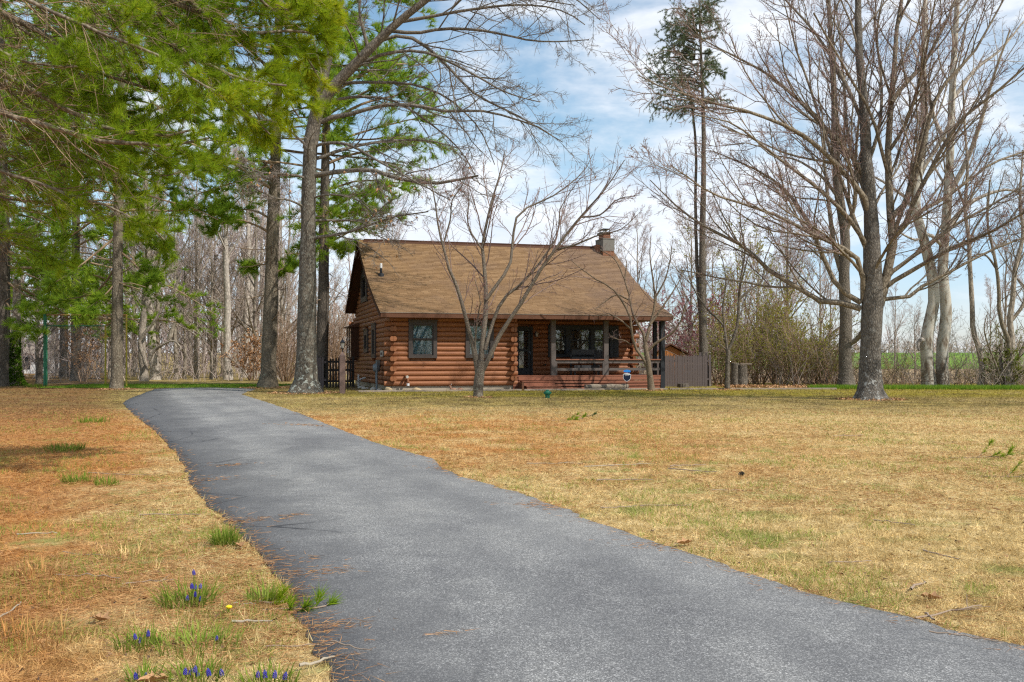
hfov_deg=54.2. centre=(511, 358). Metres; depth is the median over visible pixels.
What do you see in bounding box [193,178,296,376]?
woodland tree
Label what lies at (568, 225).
hedgerow tree
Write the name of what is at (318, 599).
pine sprig
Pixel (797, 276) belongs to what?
hedgerow tree
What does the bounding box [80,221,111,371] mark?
woodland tree
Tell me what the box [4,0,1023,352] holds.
sky
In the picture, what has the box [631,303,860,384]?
hedgerow undergrowth
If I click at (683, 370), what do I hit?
plank fence
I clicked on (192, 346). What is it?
woodland tree
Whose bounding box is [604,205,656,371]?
hedgerow tree
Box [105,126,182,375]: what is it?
woodland tree
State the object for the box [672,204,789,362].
budding tree
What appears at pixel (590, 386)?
fallen log
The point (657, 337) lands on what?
redbud tree
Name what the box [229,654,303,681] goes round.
grape hyacinth
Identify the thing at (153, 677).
fallen leaf
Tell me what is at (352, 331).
bay window
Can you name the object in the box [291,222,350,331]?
woodland tree
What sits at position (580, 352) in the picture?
porch bench
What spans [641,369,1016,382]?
brown field
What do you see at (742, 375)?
tree stump
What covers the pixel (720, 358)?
budding shrub
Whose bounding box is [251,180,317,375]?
woodland tree
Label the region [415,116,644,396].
ornamental tree
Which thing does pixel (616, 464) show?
fallen stick
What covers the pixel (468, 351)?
window
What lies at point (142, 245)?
woodland tree
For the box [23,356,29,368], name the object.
window
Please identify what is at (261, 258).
woodland tree
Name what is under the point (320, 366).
side fence
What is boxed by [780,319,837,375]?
budding shrub
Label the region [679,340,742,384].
budding shrub
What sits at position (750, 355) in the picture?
budding shrub
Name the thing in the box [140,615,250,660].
grass tuft
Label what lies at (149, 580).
fallen stick
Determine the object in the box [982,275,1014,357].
hedgerow tree
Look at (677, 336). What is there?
budding tree
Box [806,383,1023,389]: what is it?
edge grass
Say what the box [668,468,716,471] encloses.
fallen stick
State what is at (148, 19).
overhanging pine
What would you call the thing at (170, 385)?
verge grass
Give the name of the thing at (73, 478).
grass tuft
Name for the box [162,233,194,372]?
woodland tree
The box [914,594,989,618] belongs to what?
fallen stick
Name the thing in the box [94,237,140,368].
woodland tree
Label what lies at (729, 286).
hedgerow tree
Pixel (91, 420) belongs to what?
grass tuft
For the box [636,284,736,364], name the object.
redbud tree
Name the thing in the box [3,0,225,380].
pine tree
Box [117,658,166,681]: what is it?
grape hyacinth
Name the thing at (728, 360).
forked tree
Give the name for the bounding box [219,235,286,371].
woodland tree
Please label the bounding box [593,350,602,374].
porch chair
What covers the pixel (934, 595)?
fallen leaf
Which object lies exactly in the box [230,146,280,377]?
woodland tree
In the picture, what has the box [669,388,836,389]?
edging timber
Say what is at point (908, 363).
budding shrub
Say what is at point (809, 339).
budding shrub
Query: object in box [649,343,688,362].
garden shed
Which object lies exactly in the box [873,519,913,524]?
fallen stick
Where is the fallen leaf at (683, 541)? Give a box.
[674,537,691,543]
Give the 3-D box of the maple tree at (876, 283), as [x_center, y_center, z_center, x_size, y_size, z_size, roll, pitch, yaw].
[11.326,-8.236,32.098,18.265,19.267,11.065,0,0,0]
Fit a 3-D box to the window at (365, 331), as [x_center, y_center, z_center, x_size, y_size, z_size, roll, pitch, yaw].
[-6.731,-0.842,46.485,0.240,1.105,1.320,0,0,-16]
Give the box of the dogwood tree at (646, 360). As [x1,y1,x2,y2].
[558,225,693,390]
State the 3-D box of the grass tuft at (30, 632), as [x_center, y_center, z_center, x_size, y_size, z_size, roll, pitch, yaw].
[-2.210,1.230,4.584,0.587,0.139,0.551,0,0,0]
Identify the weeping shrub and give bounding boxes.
[252,306,330,381]
[278,283,354,379]
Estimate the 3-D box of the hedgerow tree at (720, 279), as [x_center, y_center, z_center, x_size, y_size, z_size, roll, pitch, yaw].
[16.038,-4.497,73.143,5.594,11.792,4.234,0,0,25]
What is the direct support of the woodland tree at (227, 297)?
on the ground at (30, 379)
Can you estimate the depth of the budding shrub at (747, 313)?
56.83 m
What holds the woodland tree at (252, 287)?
on the ground at (30, 379)
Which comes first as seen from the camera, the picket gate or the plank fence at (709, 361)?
the picket gate
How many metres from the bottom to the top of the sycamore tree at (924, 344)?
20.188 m
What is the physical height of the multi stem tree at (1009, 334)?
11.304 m
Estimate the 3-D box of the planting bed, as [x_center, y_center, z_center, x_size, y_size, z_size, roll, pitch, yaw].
[-0.877,1.282,45.337,13.327,0.001,9.795,0,0,-15]
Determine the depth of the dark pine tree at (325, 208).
44.22 m
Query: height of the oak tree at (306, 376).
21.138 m
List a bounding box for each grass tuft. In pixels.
[0,555,75,579]
[0,607,95,654]
[23,383,46,387]
[41,440,85,452]
[56,470,91,483]
[73,416,111,422]
[93,474,122,486]
[93,541,164,564]
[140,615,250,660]
[204,522,250,547]
[235,578,287,603]
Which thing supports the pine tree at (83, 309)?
on the ground at (30, 379)
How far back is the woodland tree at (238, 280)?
83.10 m
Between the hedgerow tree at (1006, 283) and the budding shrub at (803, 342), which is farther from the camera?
the hedgerow tree at (1006, 283)
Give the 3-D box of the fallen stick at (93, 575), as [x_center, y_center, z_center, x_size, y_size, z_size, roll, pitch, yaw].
[-2.468,1.272,5.868,0.517,0.029,0.056,0,0,21]
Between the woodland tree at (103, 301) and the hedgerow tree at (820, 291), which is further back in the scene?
the woodland tree at (103, 301)
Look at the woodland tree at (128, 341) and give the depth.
93.96 m
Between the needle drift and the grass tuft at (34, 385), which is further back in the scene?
the grass tuft at (34, 385)
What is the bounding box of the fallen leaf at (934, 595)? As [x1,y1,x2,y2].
[916,591,941,598]
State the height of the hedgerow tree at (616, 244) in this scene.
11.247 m
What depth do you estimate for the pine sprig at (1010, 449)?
12.95 m
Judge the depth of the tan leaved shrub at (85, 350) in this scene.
56.70 m
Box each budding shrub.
[674,272,806,373]
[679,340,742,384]
[686,325,760,384]
[693,293,787,383]
[693,295,798,383]
[707,270,836,381]
[713,326,786,383]
[724,289,832,383]
[733,335,792,384]
[751,319,823,384]
[751,330,820,384]
[765,307,854,384]
[770,336,838,384]
[771,304,860,384]
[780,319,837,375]
[781,333,830,383]
[802,355,838,383]
[804,331,859,381]
[805,335,838,381]
[808,339,858,384]
[881,344,918,384]
[881,358,904,383]
[949,363,975,384]
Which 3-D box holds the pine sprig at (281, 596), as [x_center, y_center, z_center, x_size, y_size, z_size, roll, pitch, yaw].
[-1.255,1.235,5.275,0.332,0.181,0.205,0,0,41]
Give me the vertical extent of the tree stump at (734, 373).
1.228 m
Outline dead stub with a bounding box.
[35,349,42,383]
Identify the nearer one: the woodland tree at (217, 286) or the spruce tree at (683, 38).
the spruce tree at (683, 38)
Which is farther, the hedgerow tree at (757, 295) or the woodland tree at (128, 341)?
the woodland tree at (128, 341)
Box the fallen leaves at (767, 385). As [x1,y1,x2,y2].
[715,384,853,387]
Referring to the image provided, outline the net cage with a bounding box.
[43,314,126,386]
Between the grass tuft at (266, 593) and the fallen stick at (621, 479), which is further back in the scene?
the fallen stick at (621, 479)
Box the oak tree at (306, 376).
[231,0,630,393]
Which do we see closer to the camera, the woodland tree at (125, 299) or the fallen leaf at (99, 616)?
the fallen leaf at (99, 616)
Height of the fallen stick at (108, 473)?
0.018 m
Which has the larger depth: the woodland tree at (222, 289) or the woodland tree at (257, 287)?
the woodland tree at (257, 287)
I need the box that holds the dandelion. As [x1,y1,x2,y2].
[219,605,238,616]
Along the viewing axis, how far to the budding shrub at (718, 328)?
50.76 m
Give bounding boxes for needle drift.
[181,422,746,635]
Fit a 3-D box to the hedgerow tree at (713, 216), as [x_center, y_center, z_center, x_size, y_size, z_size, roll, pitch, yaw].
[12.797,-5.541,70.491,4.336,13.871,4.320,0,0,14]
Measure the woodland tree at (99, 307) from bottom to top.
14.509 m
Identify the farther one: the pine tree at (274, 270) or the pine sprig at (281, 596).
the pine tree at (274, 270)
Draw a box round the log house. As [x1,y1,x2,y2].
[343,228,673,390]
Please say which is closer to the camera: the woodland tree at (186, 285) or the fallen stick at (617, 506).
the fallen stick at (617, 506)
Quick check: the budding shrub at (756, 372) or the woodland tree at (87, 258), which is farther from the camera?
the woodland tree at (87, 258)
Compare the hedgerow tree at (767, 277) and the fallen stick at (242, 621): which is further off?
the hedgerow tree at (767, 277)
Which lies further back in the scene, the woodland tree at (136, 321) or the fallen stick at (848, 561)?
the woodland tree at (136, 321)
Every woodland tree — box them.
[10,208,45,327]
[11,194,51,361]
[11,206,81,378]
[41,196,134,378]
[47,245,83,368]
[56,202,93,275]
[69,226,124,345]
[80,110,189,379]
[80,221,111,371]
[83,240,108,371]
[87,224,111,372]
[93,175,153,373]
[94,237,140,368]
[97,192,152,371]
[102,158,206,380]
[103,204,173,346]
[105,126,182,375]
[105,171,168,304]
[108,190,182,376]
[123,269,138,369]
[128,170,194,379]
[147,223,204,378]
[150,216,235,378]
[160,216,186,373]
[161,187,240,377]
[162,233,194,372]
[165,237,206,371]
[168,196,202,374]
[168,233,208,365]
[169,241,209,372]
[172,145,237,378]
[172,154,289,378]
[183,216,233,372]
[186,119,257,379]
[191,221,237,320]
[191,286,221,369]
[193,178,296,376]
[203,197,263,344]
[204,237,239,340]
[216,153,297,375]
[218,250,260,349]
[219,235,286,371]
[220,244,258,317]
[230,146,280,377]
[230,180,288,368]
[249,220,299,367]
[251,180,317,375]
[252,232,293,344]
[255,179,346,378]
[280,164,336,375]
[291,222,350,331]
[316,257,347,343]
[363,193,408,239]
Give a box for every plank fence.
[649,352,707,386]
[705,352,710,386]
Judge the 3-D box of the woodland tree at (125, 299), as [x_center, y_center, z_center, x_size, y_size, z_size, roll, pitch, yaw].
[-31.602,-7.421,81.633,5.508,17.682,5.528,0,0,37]
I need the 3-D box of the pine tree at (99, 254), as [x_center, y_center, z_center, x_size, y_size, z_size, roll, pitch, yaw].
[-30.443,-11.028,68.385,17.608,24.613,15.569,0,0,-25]
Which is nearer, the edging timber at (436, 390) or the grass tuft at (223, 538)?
the grass tuft at (223, 538)
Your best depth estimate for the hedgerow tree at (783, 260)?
77.92 m
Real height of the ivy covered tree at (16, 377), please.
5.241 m
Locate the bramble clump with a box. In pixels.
[956,327,1023,385]
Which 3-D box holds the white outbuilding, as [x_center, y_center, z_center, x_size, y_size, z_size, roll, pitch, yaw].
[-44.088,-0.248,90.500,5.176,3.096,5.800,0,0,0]
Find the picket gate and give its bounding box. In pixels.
[325,357,353,387]
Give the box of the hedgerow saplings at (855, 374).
[741,280,1023,385]
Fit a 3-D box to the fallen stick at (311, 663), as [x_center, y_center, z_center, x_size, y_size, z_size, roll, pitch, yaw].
[-0.817,1.274,4.220,0.026,0.022,0.188,0,0,43]
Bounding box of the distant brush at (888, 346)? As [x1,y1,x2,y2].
[295,341,1020,352]
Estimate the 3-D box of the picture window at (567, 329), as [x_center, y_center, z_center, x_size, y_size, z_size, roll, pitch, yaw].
[3.038,-0.770,44.345,3.060,1.420,0.200,0,0,-16]
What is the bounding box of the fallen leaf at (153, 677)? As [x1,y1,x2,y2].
[137,670,174,681]
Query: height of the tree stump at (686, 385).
0.250 m
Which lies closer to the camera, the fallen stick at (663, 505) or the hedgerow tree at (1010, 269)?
the fallen stick at (663, 505)
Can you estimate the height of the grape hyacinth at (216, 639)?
0.080 m
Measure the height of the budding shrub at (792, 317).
4.972 m
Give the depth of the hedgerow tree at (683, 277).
56.66 m
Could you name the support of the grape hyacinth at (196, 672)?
on the ground at (30, 379)
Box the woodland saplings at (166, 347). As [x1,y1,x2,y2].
[10,218,421,378]
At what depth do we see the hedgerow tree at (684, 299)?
77.95 m
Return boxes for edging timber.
[358,389,521,391]
[524,388,667,390]
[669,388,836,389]
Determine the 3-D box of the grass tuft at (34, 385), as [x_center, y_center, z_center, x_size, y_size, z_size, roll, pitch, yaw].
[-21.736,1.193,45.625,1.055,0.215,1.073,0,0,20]
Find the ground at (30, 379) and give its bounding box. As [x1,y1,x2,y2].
[0,353,1023,681]
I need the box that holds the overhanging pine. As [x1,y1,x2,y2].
[0,0,349,283]
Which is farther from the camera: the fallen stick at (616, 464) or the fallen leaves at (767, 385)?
the fallen leaves at (767, 385)
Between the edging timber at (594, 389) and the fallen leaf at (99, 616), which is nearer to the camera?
the fallen leaf at (99, 616)
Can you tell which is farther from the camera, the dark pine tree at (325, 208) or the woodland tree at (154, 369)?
the woodland tree at (154, 369)
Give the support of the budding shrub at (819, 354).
on the ground at (30, 379)
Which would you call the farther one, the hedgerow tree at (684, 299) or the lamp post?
the hedgerow tree at (684, 299)
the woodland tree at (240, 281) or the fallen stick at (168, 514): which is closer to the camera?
the fallen stick at (168, 514)
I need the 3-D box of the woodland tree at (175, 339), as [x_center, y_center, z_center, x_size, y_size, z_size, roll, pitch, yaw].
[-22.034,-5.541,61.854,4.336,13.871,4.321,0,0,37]
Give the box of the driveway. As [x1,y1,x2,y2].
[124,388,1023,681]
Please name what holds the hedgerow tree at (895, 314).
on the ground at (30, 379)
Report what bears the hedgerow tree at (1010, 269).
on the ground at (30, 379)
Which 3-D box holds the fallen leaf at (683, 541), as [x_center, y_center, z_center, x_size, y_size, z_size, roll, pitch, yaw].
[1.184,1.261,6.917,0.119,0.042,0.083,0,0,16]
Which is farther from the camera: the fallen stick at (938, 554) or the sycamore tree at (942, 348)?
the sycamore tree at (942, 348)
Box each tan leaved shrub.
[49,313,110,381]
[219,328,282,380]
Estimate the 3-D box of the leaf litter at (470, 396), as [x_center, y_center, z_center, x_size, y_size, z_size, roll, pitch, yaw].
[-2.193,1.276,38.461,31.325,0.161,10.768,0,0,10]
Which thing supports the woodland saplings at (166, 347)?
on the ground at (30, 379)
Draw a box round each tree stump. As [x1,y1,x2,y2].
[677,383,688,387]
[731,363,738,384]
[738,363,751,384]
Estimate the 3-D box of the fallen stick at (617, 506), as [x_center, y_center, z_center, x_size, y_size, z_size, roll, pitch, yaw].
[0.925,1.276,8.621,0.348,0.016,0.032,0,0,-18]
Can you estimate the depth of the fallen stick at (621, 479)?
10.54 m
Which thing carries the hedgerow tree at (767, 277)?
on the ground at (30, 379)
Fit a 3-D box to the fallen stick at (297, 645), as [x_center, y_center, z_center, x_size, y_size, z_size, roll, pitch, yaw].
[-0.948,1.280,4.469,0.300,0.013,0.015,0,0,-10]
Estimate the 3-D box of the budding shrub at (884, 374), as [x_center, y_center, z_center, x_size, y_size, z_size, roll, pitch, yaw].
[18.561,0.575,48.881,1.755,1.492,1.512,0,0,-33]
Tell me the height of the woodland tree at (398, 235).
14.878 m
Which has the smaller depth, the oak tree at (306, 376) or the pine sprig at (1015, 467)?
the pine sprig at (1015, 467)
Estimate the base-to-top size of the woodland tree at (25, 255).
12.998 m
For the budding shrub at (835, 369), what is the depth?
47.08 m
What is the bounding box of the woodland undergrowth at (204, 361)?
[21,283,351,381]
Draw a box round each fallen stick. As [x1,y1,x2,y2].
[0,604,18,616]
[17,531,56,534]
[54,573,122,581]
[88,472,141,474]
[122,574,173,583]
[139,513,199,514]
[232,619,272,622]
[266,642,333,646]
[299,656,334,666]
[330,640,375,649]
[584,461,649,467]
[596,479,652,480]
[600,505,636,507]
[640,504,685,505]
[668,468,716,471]
[670,464,705,466]
[828,560,870,562]
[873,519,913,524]
[909,581,925,589]
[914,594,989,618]
[923,549,958,558]
[929,630,1002,641]
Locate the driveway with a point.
(512, 584)
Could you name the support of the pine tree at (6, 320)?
on the ground at (30, 379)
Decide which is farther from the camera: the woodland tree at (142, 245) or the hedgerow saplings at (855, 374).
the woodland tree at (142, 245)
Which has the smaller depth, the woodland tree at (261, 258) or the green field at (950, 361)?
the woodland tree at (261, 258)
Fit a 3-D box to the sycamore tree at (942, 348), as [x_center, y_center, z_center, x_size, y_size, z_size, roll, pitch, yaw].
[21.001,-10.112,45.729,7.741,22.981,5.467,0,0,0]
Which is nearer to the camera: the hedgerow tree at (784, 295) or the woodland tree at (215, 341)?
the woodland tree at (215, 341)
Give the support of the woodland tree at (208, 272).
on the ground at (30, 379)
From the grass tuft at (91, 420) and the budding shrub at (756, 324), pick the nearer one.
the grass tuft at (91, 420)
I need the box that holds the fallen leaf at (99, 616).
[90,611,109,620]
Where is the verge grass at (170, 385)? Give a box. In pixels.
[37,383,289,387]
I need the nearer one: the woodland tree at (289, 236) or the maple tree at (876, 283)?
the maple tree at (876, 283)
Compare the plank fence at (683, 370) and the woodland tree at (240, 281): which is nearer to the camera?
the plank fence at (683, 370)
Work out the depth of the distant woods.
230.30 m
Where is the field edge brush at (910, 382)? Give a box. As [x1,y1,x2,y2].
[818,356,1023,385]
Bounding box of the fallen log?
[584,384,628,388]
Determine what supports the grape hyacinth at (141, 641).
on the ground at (30, 379)
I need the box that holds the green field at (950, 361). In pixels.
[633,353,1023,368]
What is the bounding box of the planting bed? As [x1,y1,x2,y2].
[337,385,375,390]
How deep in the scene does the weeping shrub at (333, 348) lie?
57.24 m
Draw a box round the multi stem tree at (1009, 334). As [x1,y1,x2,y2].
[958,133,1023,384]
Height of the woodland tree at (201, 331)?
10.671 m
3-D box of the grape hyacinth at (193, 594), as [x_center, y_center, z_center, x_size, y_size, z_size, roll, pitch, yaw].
[-1.736,1.203,5.262,0.486,0.198,0.465,0,0,0]
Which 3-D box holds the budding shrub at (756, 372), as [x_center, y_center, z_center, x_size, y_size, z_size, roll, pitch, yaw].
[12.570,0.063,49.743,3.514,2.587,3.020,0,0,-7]
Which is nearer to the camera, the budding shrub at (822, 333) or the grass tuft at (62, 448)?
the grass tuft at (62, 448)
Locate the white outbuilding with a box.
[23,339,59,373]
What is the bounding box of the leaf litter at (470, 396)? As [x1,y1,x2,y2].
[94,386,907,400]
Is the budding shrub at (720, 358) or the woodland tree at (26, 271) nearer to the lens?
the budding shrub at (720, 358)
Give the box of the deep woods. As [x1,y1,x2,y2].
[11,233,592,369]
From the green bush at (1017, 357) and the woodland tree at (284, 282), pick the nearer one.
the green bush at (1017, 357)
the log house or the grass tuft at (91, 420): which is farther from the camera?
the log house
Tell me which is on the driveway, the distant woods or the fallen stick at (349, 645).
the fallen stick at (349, 645)
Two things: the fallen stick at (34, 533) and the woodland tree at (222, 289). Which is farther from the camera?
the woodland tree at (222, 289)
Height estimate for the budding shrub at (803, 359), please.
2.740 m
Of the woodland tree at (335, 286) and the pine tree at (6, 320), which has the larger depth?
the woodland tree at (335, 286)
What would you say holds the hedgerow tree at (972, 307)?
on the ground at (30, 379)
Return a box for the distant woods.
[231,308,1023,352]
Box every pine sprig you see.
[240,579,300,608]
[262,578,344,611]
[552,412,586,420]
[950,437,1014,457]
[981,460,1023,476]
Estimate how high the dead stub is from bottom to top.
1.984 m
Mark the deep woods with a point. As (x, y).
(349, 271)
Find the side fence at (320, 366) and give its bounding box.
[316,355,326,387]
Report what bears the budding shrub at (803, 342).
on the ground at (30, 379)
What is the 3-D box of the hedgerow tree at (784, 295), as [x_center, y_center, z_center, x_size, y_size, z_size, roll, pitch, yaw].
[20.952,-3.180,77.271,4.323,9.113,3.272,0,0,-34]
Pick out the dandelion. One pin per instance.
(228, 607)
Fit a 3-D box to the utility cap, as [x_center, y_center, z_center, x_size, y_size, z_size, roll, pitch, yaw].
[1.168,1.167,32.911,0.229,0.305,0.223,0,0,44]
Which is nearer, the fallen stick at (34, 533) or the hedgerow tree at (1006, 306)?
the fallen stick at (34, 533)
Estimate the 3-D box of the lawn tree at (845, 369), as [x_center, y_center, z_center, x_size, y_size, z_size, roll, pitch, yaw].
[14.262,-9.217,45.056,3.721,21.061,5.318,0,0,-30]
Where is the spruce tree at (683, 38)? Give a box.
[636,0,734,385]
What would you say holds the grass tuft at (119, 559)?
on the ground at (30, 379)
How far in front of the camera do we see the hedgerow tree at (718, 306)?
81.62 m
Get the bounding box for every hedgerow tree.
[534,198,574,244]
[595,210,640,325]
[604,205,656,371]
[636,255,667,330]
[640,281,680,343]
[645,190,718,362]
[666,187,723,304]
[674,275,697,329]
[692,216,762,372]
[708,224,778,369]
[710,274,738,373]
[721,242,758,353]
[735,236,781,345]
[740,203,806,325]
[762,250,815,336]
[766,222,812,321]
[767,264,811,330]
[769,186,834,378]
[796,214,860,342]
[814,240,852,364]
[885,283,915,371]
[895,295,923,374]
[906,66,1018,385]
[974,115,1023,297]
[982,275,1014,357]
[992,209,1023,355]
[1000,166,1023,311]
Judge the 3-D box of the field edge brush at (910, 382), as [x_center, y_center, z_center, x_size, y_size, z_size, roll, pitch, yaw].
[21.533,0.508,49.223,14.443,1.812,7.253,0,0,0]
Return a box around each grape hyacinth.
[104,623,165,654]
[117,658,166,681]
[143,569,224,611]
[151,649,232,681]
[199,627,230,643]
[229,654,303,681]
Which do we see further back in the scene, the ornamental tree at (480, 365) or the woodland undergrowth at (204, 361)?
the woodland undergrowth at (204, 361)
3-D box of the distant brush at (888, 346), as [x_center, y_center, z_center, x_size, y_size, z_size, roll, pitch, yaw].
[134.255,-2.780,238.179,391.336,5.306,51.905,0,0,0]
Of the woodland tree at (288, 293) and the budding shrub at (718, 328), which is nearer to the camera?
the budding shrub at (718, 328)
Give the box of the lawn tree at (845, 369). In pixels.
[766,0,878,385]
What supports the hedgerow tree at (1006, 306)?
on the ground at (30, 379)
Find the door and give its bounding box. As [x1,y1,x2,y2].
[515,327,532,374]
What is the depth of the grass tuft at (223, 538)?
6.90 m
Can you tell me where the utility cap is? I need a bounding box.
[544,390,550,397]
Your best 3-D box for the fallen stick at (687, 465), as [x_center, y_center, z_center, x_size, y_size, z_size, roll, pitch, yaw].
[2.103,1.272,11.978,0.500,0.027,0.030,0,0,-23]
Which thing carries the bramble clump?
on the ground at (30, 379)
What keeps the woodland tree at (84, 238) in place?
on the ground at (30, 379)
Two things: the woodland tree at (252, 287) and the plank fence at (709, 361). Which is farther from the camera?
the woodland tree at (252, 287)
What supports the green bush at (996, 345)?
on the ground at (30, 379)
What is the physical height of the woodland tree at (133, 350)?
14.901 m
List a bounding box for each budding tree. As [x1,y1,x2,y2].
[645,313,712,354]
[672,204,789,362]
[718,239,818,381]
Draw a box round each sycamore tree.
[844,0,978,385]
[887,0,1023,385]
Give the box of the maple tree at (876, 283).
[593,0,1023,400]
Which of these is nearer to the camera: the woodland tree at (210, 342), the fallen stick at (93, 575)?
the fallen stick at (93, 575)
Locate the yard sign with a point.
(626, 376)
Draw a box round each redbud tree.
[632,318,683,373]
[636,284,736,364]
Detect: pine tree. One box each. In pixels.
[0,0,187,386]
[0,0,258,388]
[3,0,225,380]
[4,7,97,332]
[7,17,192,377]
[131,0,423,387]
[148,0,461,384]
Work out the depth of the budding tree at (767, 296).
54.59 m
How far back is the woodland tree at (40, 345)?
65.64 m
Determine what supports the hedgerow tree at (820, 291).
on the ground at (30, 379)
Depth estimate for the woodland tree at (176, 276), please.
86.14 m
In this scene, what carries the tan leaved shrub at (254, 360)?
on the ground at (30, 379)
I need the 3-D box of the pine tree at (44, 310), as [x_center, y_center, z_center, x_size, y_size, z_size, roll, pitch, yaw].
[-30.051,-10.070,57.671,13.199,22.843,12.165,0,0,41]
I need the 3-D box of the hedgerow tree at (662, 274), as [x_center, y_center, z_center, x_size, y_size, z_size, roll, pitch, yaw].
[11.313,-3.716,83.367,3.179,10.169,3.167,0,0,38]
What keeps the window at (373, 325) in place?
in the log house
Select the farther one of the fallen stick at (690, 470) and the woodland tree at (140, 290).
the woodland tree at (140, 290)
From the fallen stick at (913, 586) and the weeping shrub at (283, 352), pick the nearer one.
the fallen stick at (913, 586)
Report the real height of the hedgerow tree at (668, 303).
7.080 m
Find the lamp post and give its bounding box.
[340,338,344,393]
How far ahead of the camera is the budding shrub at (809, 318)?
55.38 m
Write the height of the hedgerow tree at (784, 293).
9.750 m
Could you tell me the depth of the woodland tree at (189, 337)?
78.30 m
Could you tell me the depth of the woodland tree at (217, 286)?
91.91 m
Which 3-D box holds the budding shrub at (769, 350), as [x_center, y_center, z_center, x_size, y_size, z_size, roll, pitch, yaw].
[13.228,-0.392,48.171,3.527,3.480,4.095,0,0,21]
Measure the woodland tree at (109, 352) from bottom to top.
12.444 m
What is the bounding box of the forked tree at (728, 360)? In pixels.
[662,165,779,389]
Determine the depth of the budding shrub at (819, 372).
49.02 m
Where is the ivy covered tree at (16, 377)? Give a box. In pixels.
[9,279,28,385]
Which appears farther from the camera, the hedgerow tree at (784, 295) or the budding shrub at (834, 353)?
the hedgerow tree at (784, 295)
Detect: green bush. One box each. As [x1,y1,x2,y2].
[968,320,1023,383]
[980,343,1023,384]
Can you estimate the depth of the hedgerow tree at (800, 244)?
56.05 m
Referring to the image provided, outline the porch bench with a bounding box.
[570,349,599,374]
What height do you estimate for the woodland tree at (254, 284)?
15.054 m
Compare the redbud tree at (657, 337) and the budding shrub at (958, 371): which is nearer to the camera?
the budding shrub at (958, 371)
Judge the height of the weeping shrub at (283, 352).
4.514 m
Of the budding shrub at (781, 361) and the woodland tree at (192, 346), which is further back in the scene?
the woodland tree at (192, 346)
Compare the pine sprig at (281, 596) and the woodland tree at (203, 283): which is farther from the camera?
the woodland tree at (203, 283)
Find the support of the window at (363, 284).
in the log house
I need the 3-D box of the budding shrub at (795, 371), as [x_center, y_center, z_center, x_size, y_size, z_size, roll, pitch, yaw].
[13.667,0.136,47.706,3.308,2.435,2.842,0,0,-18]
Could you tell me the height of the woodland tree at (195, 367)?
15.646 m
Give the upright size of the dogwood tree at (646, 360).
6.858 m
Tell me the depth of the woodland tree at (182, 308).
90.90 m
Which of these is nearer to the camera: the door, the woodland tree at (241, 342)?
the door
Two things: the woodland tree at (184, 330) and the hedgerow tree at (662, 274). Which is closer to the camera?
the woodland tree at (184, 330)
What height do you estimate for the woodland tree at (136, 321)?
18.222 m
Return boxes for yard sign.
[623,370,630,387]
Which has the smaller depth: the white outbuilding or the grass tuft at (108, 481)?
the grass tuft at (108, 481)
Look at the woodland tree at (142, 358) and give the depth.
57.57 m
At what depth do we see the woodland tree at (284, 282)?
63.83 m
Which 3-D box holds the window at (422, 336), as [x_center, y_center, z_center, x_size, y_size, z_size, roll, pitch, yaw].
[-3.607,-0.803,40.349,1.220,1.545,0.240,0,0,-16]
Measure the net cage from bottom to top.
3.447 m
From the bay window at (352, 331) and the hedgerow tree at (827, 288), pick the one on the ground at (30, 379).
the hedgerow tree at (827, 288)
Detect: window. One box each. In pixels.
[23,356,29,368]
[343,323,360,358]
[360,270,367,302]
[363,328,369,352]
[370,323,376,357]
[408,319,437,357]
[465,320,493,357]
[547,325,613,356]
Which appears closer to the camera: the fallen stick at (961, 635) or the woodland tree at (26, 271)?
the fallen stick at (961, 635)
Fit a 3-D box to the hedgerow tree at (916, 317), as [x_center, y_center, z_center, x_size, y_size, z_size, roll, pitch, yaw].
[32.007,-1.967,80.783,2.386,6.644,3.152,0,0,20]
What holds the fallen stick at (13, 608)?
on the ground at (30, 379)
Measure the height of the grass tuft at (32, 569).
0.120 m
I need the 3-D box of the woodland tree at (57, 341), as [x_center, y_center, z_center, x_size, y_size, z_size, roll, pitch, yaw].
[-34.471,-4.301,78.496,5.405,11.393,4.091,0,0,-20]

